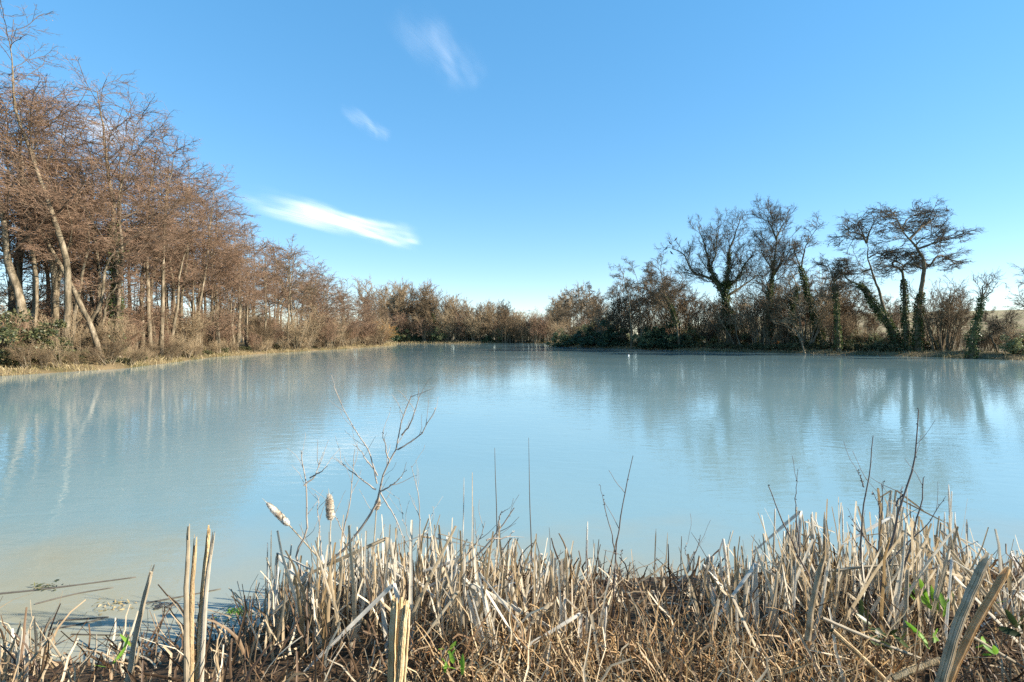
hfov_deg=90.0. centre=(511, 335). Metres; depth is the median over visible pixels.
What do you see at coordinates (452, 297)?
bare tree
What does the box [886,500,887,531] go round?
cattail reed
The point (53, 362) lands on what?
bare shrub
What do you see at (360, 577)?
cattail reed
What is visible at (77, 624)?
floating stick
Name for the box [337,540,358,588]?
folded reed
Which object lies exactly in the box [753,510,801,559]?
folded reed
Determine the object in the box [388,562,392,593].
cattail reed
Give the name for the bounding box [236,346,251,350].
bramble bush
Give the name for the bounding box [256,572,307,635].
folded reed
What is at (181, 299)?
alder tree
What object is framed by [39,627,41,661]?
cattail reed
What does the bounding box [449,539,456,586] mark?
cattail reed
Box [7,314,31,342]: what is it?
bare shrub
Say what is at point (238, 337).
alder tree
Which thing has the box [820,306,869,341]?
bare shrub
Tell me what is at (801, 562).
bare sapling
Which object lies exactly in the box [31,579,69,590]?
water weed
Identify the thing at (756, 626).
cattail reed
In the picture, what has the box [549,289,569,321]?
bare tree
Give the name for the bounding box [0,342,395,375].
bank grass
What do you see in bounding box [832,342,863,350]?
bramble bush
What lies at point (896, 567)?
cattail reed
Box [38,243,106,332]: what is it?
alder tree
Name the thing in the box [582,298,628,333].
bare shrub
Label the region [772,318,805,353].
leaning stem
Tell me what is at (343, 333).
bare shrub
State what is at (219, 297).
alder tree
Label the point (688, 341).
bramble bush
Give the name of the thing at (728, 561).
cattail reed
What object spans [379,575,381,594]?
cattail reed
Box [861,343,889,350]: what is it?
bramble bush
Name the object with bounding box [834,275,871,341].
bare tree
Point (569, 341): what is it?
evergreen bush
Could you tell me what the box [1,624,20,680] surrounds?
cattail reed
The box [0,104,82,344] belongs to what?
alder tree
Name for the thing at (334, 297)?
alder tree
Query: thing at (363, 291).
bare tree
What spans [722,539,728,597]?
cattail reed
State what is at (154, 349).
bare shrub
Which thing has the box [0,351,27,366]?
bramble bush
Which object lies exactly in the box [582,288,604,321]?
bare tree
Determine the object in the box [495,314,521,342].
bare shrub
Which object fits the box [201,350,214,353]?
bramble bush
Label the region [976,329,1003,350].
bare shrub
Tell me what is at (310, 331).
bare shrub
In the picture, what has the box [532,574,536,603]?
cattail reed
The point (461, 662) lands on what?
green plant
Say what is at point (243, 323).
bare shrub
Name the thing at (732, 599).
folded reed
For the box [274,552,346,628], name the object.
folded reed
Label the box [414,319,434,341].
bare shrub
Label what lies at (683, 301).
bare tree
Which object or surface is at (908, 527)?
cattail reed
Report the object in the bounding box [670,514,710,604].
bare sapling
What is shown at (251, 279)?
alder tree
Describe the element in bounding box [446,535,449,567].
cattail reed
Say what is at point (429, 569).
tall reed
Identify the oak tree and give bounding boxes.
[489,299,514,321]
[654,206,778,346]
[736,194,808,345]
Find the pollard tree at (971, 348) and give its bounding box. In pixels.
[959,268,1008,358]
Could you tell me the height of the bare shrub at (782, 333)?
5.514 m
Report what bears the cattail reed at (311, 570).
on the ground at (162, 668)
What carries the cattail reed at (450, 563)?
on the ground at (162, 668)
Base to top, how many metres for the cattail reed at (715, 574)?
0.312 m
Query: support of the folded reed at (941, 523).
on the ground at (162, 668)
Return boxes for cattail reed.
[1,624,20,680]
[3,626,7,670]
[4,648,6,680]
[10,628,14,668]
[15,630,22,679]
[15,640,20,681]
[24,631,28,681]
[29,625,33,675]
[34,618,37,678]
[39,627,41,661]
[267,542,268,607]
[267,579,275,636]
[270,532,271,590]
[270,567,278,633]
[284,581,297,632]
[286,544,291,595]
[295,566,312,638]
[316,545,327,634]
[358,547,362,622]
[366,548,369,614]
[374,563,378,606]
[378,559,381,616]
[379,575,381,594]
[382,542,383,572]
[384,551,387,613]
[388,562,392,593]
[390,541,393,573]
[391,539,395,582]
[392,542,399,595]
[399,566,406,598]
[405,553,408,599]
[407,555,419,607]
[417,534,419,578]
[430,546,433,572]
[432,560,453,620]
[435,554,443,613]
[437,549,454,614]
[444,564,457,621]
[444,567,457,614]
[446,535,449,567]
[448,574,452,621]
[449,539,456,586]
[462,486,463,552]
[463,552,467,618]
[466,591,482,646]
[467,600,477,642]
[470,472,472,576]
[472,598,487,659]
[482,585,499,654]
[498,580,508,617]
[504,583,509,614]
[511,541,514,577]
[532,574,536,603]
[542,561,549,599]
[549,575,551,600]
[549,600,555,640]
[559,604,567,647]
[560,559,563,590]
[582,607,587,655]
[585,521,588,593]
[601,607,606,660]
[654,532,655,584]
[660,565,666,597]
[665,532,667,579]
[698,557,700,580]
[702,565,708,598]
[706,562,710,594]
[709,587,715,624]
[711,564,716,589]
[719,557,722,596]
[721,583,725,620]
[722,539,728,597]
[727,544,729,583]
[735,595,738,662]
[743,570,748,635]
[751,598,761,655]
[752,564,753,628]
[765,570,777,652]
[772,509,775,571]
[773,562,788,630]
[783,531,787,586]
[786,528,791,567]
[786,566,793,650]
[788,560,795,651]
[802,514,808,566]
[808,519,815,570]
[810,514,814,578]
[812,512,817,564]
[815,518,822,556]
[818,534,820,559]
[822,512,824,575]
[822,566,826,622]
[842,506,844,580]
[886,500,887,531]
[887,558,889,607]
[892,502,895,567]
[895,529,908,609]
[895,557,903,612]
[900,489,902,530]
[903,513,915,553]
[906,494,907,566]
[919,534,926,626]
[925,556,930,624]
[928,564,938,639]
[942,512,945,564]
[948,484,950,568]
[948,491,952,548]
[953,531,959,570]
[954,523,964,563]
[965,519,967,559]
[1020,593,1023,619]
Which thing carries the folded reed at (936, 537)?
on the ground at (162, 668)
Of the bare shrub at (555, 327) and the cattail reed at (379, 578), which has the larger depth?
the bare shrub at (555, 327)
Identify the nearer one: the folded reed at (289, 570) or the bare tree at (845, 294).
the folded reed at (289, 570)
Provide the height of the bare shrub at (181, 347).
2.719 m
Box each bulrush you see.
[262,498,337,592]
[325,488,334,572]
[371,497,380,582]
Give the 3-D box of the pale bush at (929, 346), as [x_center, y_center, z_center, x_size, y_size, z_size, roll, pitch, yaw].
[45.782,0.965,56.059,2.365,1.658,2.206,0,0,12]
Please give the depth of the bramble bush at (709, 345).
72.36 m
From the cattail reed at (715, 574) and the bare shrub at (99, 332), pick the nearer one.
the cattail reed at (715, 574)
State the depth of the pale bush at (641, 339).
79.59 m
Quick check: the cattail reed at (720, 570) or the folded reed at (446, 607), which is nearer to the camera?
the folded reed at (446, 607)
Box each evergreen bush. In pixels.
[0,306,74,361]
[388,325,404,341]
[410,333,424,340]
[477,329,495,341]
[561,331,584,345]
[572,327,603,346]
[594,320,629,346]
[638,322,675,348]
[654,331,690,348]
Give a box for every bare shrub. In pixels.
[0,305,30,348]
[2,337,36,368]
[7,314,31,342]
[17,303,89,351]
[26,332,72,367]
[32,345,53,368]
[61,347,80,365]
[70,317,114,351]
[77,340,107,365]
[79,308,155,357]
[94,313,134,352]
[101,333,135,363]
[117,342,136,358]
[125,321,148,354]
[125,327,144,351]
[127,308,170,347]
[129,344,152,364]
[134,338,160,360]
[136,346,155,361]
[141,342,163,360]
[152,327,175,347]
[154,303,220,348]
[155,313,194,346]
[159,328,197,357]
[160,337,187,360]
[170,348,184,358]
[176,321,210,346]
[178,333,202,357]
[187,324,208,350]
[191,342,206,357]
[202,329,214,349]
[206,342,219,354]
[208,338,225,352]
[209,305,258,342]
[213,319,238,348]
[220,336,236,352]
[222,307,270,342]
[226,340,239,352]
[235,315,273,334]
[241,332,262,351]
[242,307,279,347]
[245,324,266,346]
[249,316,282,348]
[253,342,262,352]
[255,332,274,350]
[258,318,284,348]
[264,336,275,349]
[275,309,320,349]
[276,337,291,350]
[277,321,285,341]
[278,327,296,341]
[283,305,331,347]
[296,324,313,347]
[302,334,317,348]
[305,310,348,348]
[314,311,335,344]
[315,317,348,348]
[325,316,351,347]
[328,316,347,346]
[340,317,367,345]
[341,326,355,345]
[358,325,373,344]
[360,321,379,343]
[366,327,383,345]
[369,313,398,344]
[377,323,392,342]
[384,311,396,326]
[385,310,408,332]
[392,313,411,332]
[401,318,421,340]
[407,317,420,340]
[411,313,433,337]
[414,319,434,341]
[425,316,448,335]
[431,308,466,340]
[434,321,452,340]
[438,314,465,340]
[444,320,462,341]
[449,311,477,341]
[458,320,476,340]
[460,310,493,341]
[463,310,496,341]
[472,321,491,338]
[482,320,498,340]
[485,324,505,342]
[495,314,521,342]
[499,319,516,342]
[509,326,526,342]
[512,321,531,342]
[515,307,543,342]
[524,306,561,341]
[524,311,548,342]
[540,317,554,341]
[546,319,574,337]
[546,327,555,342]
[559,324,584,337]
[563,320,584,332]
[574,317,587,330]
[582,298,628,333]
[583,309,608,332]
[593,279,648,332]
[611,302,651,343]
[620,332,629,341]
[625,304,664,337]
[644,291,707,335]
[647,310,672,333]
[676,293,731,345]
[688,295,761,343]
[694,320,719,343]
[703,305,744,343]
[719,273,800,344]
[728,331,744,344]
[736,287,800,347]
[742,331,752,345]
[760,266,863,349]
[772,308,809,343]
[778,309,811,342]
[806,317,842,342]
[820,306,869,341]
[826,316,871,342]
[847,329,873,343]
[854,326,880,343]
[861,313,884,335]
[872,298,911,332]
[872,328,886,339]
[884,331,911,341]
[895,273,973,350]
[899,321,949,350]
[945,322,968,349]
[952,333,968,350]
[953,331,992,350]
[976,329,994,351]
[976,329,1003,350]
[981,308,1023,351]
[985,332,1003,351]
[988,324,1023,344]
[994,318,1023,345]
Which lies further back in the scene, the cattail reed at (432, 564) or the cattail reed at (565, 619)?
the cattail reed at (432, 564)
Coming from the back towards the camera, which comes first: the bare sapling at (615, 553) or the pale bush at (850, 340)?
the pale bush at (850, 340)
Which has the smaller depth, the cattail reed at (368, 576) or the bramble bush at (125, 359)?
the cattail reed at (368, 576)
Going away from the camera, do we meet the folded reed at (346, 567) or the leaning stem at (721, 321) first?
the folded reed at (346, 567)
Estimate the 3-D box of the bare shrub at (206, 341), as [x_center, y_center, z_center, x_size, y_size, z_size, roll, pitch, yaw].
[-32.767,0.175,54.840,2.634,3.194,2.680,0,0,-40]
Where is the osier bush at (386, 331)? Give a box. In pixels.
[367,319,398,343]
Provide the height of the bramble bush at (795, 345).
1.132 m
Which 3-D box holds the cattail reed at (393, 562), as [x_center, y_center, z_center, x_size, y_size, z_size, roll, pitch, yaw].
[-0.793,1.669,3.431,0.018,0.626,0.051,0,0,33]
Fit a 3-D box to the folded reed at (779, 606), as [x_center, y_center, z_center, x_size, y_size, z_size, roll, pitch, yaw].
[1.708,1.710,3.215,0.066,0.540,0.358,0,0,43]
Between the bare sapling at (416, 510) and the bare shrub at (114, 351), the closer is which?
the bare sapling at (416, 510)
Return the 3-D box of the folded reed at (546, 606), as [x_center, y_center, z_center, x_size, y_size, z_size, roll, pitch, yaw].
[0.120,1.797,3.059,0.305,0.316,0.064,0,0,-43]
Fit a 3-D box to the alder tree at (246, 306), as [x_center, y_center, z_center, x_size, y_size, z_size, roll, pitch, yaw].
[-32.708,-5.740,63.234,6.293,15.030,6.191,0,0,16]
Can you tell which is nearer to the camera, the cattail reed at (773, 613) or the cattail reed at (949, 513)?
the cattail reed at (773, 613)
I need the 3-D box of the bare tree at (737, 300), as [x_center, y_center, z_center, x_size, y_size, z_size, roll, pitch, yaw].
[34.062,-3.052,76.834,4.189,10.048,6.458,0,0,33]
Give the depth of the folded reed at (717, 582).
3.52 m
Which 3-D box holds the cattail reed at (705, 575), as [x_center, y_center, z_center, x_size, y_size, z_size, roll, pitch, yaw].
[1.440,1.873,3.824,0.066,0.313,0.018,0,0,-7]
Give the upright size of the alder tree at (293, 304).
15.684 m
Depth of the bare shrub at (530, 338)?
140.37 m
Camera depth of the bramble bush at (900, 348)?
55.82 m
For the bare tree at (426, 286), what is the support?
on the ground at (162, 668)
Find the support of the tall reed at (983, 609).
on the ground at (162, 668)
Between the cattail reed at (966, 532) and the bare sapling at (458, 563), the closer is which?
the bare sapling at (458, 563)
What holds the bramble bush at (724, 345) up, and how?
on the ground at (162, 668)
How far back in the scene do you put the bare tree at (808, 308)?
67.40 m
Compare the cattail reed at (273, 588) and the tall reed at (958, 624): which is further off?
the cattail reed at (273, 588)
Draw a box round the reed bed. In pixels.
[237,488,1023,660]
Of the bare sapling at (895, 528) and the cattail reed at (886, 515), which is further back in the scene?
the cattail reed at (886, 515)
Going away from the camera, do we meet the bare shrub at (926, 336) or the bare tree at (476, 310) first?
the bare shrub at (926, 336)
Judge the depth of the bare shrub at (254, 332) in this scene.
63.21 m
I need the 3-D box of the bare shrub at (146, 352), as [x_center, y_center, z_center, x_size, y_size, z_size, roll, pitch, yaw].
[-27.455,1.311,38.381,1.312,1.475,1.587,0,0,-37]
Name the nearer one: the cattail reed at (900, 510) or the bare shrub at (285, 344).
the cattail reed at (900, 510)
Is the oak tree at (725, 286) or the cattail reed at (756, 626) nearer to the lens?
the cattail reed at (756, 626)
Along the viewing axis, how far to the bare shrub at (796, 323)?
67.37 m
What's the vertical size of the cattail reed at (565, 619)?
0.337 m
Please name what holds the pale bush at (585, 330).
on the ground at (162, 668)
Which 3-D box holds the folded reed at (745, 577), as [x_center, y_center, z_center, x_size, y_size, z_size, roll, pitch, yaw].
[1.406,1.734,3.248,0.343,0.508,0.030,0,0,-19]
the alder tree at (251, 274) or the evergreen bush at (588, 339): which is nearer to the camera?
the alder tree at (251, 274)
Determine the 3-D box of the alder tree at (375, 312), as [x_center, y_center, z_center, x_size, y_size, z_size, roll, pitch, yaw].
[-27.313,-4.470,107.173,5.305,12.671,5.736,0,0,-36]
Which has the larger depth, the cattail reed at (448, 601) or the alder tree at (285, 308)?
the alder tree at (285, 308)
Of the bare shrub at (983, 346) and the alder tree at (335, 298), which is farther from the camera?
the alder tree at (335, 298)
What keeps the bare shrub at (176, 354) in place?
on the ground at (162, 668)
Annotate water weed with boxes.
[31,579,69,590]
[84,597,137,615]
[146,599,180,614]
[214,606,253,619]
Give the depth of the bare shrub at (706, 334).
74.89 m
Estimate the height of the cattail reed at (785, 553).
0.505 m
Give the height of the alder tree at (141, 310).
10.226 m
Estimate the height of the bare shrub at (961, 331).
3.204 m
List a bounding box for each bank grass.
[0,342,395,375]
[386,340,551,343]
[563,344,1023,359]
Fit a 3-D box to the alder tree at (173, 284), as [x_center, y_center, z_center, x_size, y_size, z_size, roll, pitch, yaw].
[-31.401,-7.753,48.665,10.989,19.564,9.858,0,0,1]
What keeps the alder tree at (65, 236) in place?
on the ground at (162, 668)
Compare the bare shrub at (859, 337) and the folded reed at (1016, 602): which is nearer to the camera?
the folded reed at (1016, 602)
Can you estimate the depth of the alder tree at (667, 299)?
75.98 m
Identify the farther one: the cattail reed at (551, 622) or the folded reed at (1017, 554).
the folded reed at (1017, 554)
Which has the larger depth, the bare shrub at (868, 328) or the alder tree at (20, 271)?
the bare shrub at (868, 328)
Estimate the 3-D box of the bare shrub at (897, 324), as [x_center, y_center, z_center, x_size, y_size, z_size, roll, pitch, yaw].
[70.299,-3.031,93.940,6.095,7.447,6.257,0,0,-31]
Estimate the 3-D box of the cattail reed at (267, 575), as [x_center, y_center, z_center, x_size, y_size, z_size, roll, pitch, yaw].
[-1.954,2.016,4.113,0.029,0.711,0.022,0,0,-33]
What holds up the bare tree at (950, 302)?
on the ground at (162, 668)
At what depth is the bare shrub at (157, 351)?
39.99 m
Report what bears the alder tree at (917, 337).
on the ground at (162, 668)
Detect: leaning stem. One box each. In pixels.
[713,304,733,343]
[727,305,741,349]
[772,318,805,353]
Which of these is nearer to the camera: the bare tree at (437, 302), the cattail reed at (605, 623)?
the cattail reed at (605, 623)
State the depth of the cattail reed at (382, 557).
3.97 m
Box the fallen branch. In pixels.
[831,563,899,571]
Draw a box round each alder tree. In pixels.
[0,0,149,348]
[0,69,92,289]
[0,80,137,347]
[0,81,95,246]
[0,81,130,328]
[0,96,90,314]
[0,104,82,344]
[0,108,69,275]
[0,118,107,320]
[0,147,102,355]
[0,216,63,317]
[0,234,63,300]
[0,243,77,323]
[0,268,15,313]
[4,84,135,306]
[9,53,203,357]
[19,107,137,351]
[24,129,128,345]
[31,154,119,349]
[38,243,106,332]
[43,232,128,347]
[47,212,133,349]
[52,224,175,353]
[66,111,175,316]
[76,120,202,349]
[76,187,133,347]
[77,253,130,333]
[83,222,169,348]
[90,152,181,327]
[94,144,224,342]
[95,136,219,342]
[99,116,236,356]
[101,143,213,352]
[120,241,176,350]
[125,159,225,307]
[125,253,192,349]
[127,170,207,343]
[132,144,245,346]
[143,164,258,347]
[150,210,225,348]
[153,172,247,345]
[154,262,207,303]
[165,244,224,343]
[170,222,227,315]
[181,192,256,353]
[182,198,245,346]
[191,182,257,349]
[194,261,241,351]
[196,237,274,335]
[201,254,252,349]
[204,219,254,341]
[208,249,274,319]
[209,209,269,350]
[210,205,278,346]
[210,256,283,342]
[218,226,278,346]
[232,222,296,316]
[244,240,288,333]
[244,247,290,345]
[251,240,303,341]
[255,247,316,338]
[259,238,307,340]
[261,284,300,314]
[264,234,320,348]
[273,259,328,337]
[273,277,309,319]
[278,262,343,336]
[289,280,332,339]
[290,270,331,327]
[301,254,335,340]
[304,266,350,344]
[306,271,336,310]
[312,273,348,318]
[324,279,366,331]
[327,281,355,323]
[333,296,363,330]
[334,295,362,322]
[350,285,372,338]
[351,285,382,343]
[354,293,378,337]
[359,294,382,342]
[370,285,395,324]
[374,297,395,332]
[608,257,653,348]
[639,251,695,346]
[772,267,815,342]
[780,211,828,343]
[810,253,854,351]
[821,261,904,350]
[823,206,911,319]
[865,195,983,350]
[876,246,938,350]
[1002,263,1023,314]
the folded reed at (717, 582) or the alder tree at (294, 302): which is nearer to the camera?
the folded reed at (717, 582)
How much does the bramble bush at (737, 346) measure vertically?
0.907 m
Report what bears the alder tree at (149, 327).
on the ground at (162, 668)
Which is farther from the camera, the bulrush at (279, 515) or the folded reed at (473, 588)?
the bulrush at (279, 515)
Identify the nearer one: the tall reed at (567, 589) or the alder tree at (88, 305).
the tall reed at (567, 589)
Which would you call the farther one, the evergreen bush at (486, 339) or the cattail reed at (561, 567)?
the evergreen bush at (486, 339)
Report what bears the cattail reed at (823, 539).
on the ground at (162, 668)
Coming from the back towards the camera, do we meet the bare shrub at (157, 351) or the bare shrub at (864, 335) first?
the bare shrub at (864, 335)
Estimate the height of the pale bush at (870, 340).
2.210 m
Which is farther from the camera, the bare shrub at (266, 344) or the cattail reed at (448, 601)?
the bare shrub at (266, 344)
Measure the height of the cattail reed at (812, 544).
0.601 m
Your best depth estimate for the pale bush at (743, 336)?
71.54 m
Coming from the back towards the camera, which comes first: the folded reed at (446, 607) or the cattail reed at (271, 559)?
the cattail reed at (271, 559)
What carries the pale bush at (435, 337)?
on the ground at (162, 668)
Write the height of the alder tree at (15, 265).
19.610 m
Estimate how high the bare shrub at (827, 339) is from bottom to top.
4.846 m
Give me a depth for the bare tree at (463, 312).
142.48 m
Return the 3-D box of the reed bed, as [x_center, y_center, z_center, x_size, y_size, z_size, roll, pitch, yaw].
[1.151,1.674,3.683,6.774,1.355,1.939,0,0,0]
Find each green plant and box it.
[95,634,130,666]
[440,641,455,654]
[441,653,464,674]
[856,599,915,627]
[868,627,908,649]
[903,579,929,602]
[904,620,938,648]
[909,584,948,616]
[976,636,998,655]
[998,609,1023,636]
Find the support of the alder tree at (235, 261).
on the ground at (162, 668)
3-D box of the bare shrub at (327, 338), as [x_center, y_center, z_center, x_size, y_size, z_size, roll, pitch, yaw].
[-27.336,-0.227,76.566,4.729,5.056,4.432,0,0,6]
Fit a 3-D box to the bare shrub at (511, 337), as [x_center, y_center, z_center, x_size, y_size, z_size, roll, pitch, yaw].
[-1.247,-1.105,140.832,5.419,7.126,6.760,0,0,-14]
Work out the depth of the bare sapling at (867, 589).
3.28 m
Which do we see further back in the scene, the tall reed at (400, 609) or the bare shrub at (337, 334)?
the bare shrub at (337, 334)
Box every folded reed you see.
[2,642,44,669]
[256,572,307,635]
[270,578,308,641]
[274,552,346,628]
[274,555,310,591]
[291,555,360,620]
[303,583,414,671]
[308,537,388,623]
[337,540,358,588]
[366,533,428,566]
[370,559,402,600]
[376,598,387,657]
[397,561,434,596]
[422,590,471,654]
[430,536,475,577]
[438,533,503,589]
[448,569,494,610]
[468,583,560,647]
[478,572,518,655]
[482,585,521,649]
[500,553,542,584]
[511,613,582,656]
[517,602,552,640]
[525,563,538,601]
[528,557,555,592]
[528,558,537,597]
[556,597,601,643]
[584,613,600,669]
[700,564,726,591]
[712,565,755,629]
[714,580,742,613]
[715,587,762,631]
[730,594,766,672]
[752,563,790,632]
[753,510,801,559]
[772,572,786,648]
[792,530,852,563]
[804,521,834,556]
[814,576,874,619]
[841,516,892,544]
[867,532,893,615]
[877,490,891,570]
[888,502,921,553]
[892,490,923,514]
[896,499,945,522]
[901,530,964,575]
[902,538,927,612]
[924,549,1021,648]
[933,571,969,627]
[934,535,1023,643]
[938,522,993,567]
[940,530,994,581]
[940,575,1023,649]
[943,559,1008,649]
[981,590,1023,626]
[984,575,1023,597]
[1004,589,1023,644]
[1010,551,1019,574]
[1013,593,1023,633]
[1015,550,1021,581]
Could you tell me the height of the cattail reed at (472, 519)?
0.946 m
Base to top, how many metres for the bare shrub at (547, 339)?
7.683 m
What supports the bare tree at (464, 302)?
on the ground at (162, 668)
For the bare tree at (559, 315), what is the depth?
121.86 m
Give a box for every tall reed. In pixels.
[125,564,154,681]
[183,524,189,681]
[189,534,196,681]
[194,525,209,681]
[198,531,214,681]
[387,595,397,681]
[395,597,402,680]
[395,599,408,681]
[403,607,409,681]
[423,554,463,571]
[565,550,570,638]
[804,554,825,640]
[821,616,920,659]
[830,628,888,681]
[890,657,940,681]
[902,568,909,640]
[934,552,992,681]
[948,566,1010,681]
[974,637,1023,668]
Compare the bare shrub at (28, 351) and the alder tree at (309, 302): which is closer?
the bare shrub at (28, 351)
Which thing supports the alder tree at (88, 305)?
on the ground at (162, 668)
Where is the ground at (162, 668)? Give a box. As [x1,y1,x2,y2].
[0,310,1023,681]
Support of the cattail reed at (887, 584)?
on the ground at (162, 668)
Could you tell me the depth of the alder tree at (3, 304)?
34.55 m
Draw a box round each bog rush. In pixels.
[494,448,497,570]
[528,438,532,569]
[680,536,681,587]
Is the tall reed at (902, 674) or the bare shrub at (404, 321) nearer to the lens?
the tall reed at (902, 674)
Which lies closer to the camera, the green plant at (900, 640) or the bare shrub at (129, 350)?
the green plant at (900, 640)
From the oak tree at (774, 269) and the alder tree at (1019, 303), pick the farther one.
the oak tree at (774, 269)
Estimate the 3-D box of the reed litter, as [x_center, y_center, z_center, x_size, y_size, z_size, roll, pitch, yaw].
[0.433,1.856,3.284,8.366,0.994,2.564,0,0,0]
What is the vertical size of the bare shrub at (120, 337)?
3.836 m
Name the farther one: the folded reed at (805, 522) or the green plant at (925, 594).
the folded reed at (805, 522)
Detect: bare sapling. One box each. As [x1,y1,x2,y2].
[291,433,336,606]
[309,375,437,574]
[311,446,360,562]
[383,445,439,565]
[415,495,518,599]
[600,456,632,622]
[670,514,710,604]
[768,456,836,630]
[844,437,884,633]
[848,408,934,627]
[886,459,977,598]
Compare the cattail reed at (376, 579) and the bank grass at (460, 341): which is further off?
the bank grass at (460, 341)
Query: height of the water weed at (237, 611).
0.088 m
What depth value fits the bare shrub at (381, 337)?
101.17 m
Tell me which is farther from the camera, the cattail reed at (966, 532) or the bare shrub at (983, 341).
the bare shrub at (983, 341)
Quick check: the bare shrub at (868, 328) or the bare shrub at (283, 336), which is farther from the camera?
the bare shrub at (868, 328)
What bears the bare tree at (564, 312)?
on the ground at (162, 668)
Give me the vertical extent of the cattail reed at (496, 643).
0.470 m
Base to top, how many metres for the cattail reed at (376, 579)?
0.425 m
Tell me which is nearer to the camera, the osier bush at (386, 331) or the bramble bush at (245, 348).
the bramble bush at (245, 348)
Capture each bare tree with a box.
[352,276,384,320]
[372,287,389,314]
[375,284,399,316]
[382,281,411,318]
[384,278,415,315]
[386,287,404,320]
[387,283,414,324]
[396,281,418,333]
[408,288,430,338]
[410,283,437,339]
[412,287,444,332]
[413,278,432,313]
[417,279,444,318]
[431,291,443,316]
[437,295,450,332]
[440,298,450,340]
[441,291,460,335]
[445,295,466,337]
[448,296,461,322]
[457,301,468,340]
[459,297,474,317]
[465,304,475,340]
[472,302,481,339]
[475,302,485,336]
[476,298,500,337]
[484,305,498,339]
[490,298,500,337]
[495,306,510,329]
[513,309,526,342]
[534,316,549,341]
[541,307,553,340]
[545,297,563,332]
[548,296,569,330]
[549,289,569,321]
[549,305,568,326]
[550,300,572,329]
[554,295,568,340]
[558,282,600,322]
[561,286,582,326]
[569,295,591,328]
[570,282,591,326]
[579,287,603,327]
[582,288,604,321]
[593,299,609,320]
[600,282,631,315]
[606,271,649,340]
[632,271,659,323]
[634,257,690,326]
[635,266,677,322]
[652,270,704,334]
[657,280,690,332]
[671,283,697,330]
[680,290,711,341]
[707,297,722,320]
[730,288,749,331]
[733,285,766,321]
[759,283,787,326]
[772,268,815,326]
[787,257,844,336]
[794,288,822,334]
[799,283,826,332]
[812,285,856,341]
[818,278,855,320]
[831,289,856,338]
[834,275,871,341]
[842,295,871,327]
[856,283,893,337]
[871,295,902,322]
[921,298,950,330]
[930,283,972,331]
[952,289,977,349]
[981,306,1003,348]
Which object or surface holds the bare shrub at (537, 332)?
on the ground at (162, 668)
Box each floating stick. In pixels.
[0,577,135,594]
[35,587,112,604]
[51,618,103,629]
[58,616,108,620]
[71,633,132,634]
[147,588,220,602]
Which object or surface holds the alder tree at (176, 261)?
on the ground at (162, 668)
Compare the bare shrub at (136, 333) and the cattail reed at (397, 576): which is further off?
the bare shrub at (136, 333)
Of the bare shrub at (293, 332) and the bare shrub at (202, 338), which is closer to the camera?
the bare shrub at (202, 338)
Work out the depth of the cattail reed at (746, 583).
3.28 m
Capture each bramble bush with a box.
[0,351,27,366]
[18,349,51,363]
[52,354,69,361]
[61,348,88,357]
[89,355,117,362]
[116,357,133,362]
[122,353,147,360]
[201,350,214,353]
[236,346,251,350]
[272,343,282,348]
[619,341,634,345]
[681,339,696,346]
[689,341,707,346]
[706,343,721,347]
[715,342,736,348]
[730,344,746,348]
[744,342,762,349]
[759,344,777,349]
[769,343,792,349]
[782,342,808,349]
[797,342,816,349]
[809,344,829,348]
[818,340,851,349]
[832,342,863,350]
[848,342,875,351]
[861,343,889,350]
[874,340,894,349]
[886,343,913,351]
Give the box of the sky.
[0,0,1023,334]
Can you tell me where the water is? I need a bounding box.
[0,343,1023,662]
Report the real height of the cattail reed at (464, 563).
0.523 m
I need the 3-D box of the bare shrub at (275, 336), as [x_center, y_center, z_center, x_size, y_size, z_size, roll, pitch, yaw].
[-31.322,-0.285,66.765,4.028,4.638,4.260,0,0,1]
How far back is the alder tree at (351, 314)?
92.80 m
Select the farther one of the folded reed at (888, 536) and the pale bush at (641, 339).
the pale bush at (641, 339)
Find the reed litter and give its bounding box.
[0,521,1023,681]
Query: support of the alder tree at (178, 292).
on the ground at (162, 668)
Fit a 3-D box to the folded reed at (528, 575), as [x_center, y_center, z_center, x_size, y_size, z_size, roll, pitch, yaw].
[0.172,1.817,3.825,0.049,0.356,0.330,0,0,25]
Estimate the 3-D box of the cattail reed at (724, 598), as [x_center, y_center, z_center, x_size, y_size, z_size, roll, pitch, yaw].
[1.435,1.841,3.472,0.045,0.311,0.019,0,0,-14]
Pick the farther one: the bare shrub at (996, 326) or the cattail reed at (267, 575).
the bare shrub at (996, 326)
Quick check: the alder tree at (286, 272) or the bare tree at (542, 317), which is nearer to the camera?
the alder tree at (286, 272)
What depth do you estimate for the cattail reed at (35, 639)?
3.06 m
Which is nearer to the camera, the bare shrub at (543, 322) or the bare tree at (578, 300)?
the bare tree at (578, 300)
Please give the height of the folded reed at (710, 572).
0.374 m
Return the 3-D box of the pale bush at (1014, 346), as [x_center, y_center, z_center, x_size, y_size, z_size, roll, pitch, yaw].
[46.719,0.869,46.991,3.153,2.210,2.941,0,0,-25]
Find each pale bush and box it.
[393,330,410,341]
[425,327,447,340]
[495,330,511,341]
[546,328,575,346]
[583,315,629,340]
[630,329,656,348]
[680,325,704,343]
[700,331,725,345]
[731,327,764,345]
[772,333,796,344]
[796,331,818,344]
[842,329,871,343]
[867,333,888,344]
[923,338,938,349]
[997,333,1023,354]
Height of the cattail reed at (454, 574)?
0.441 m

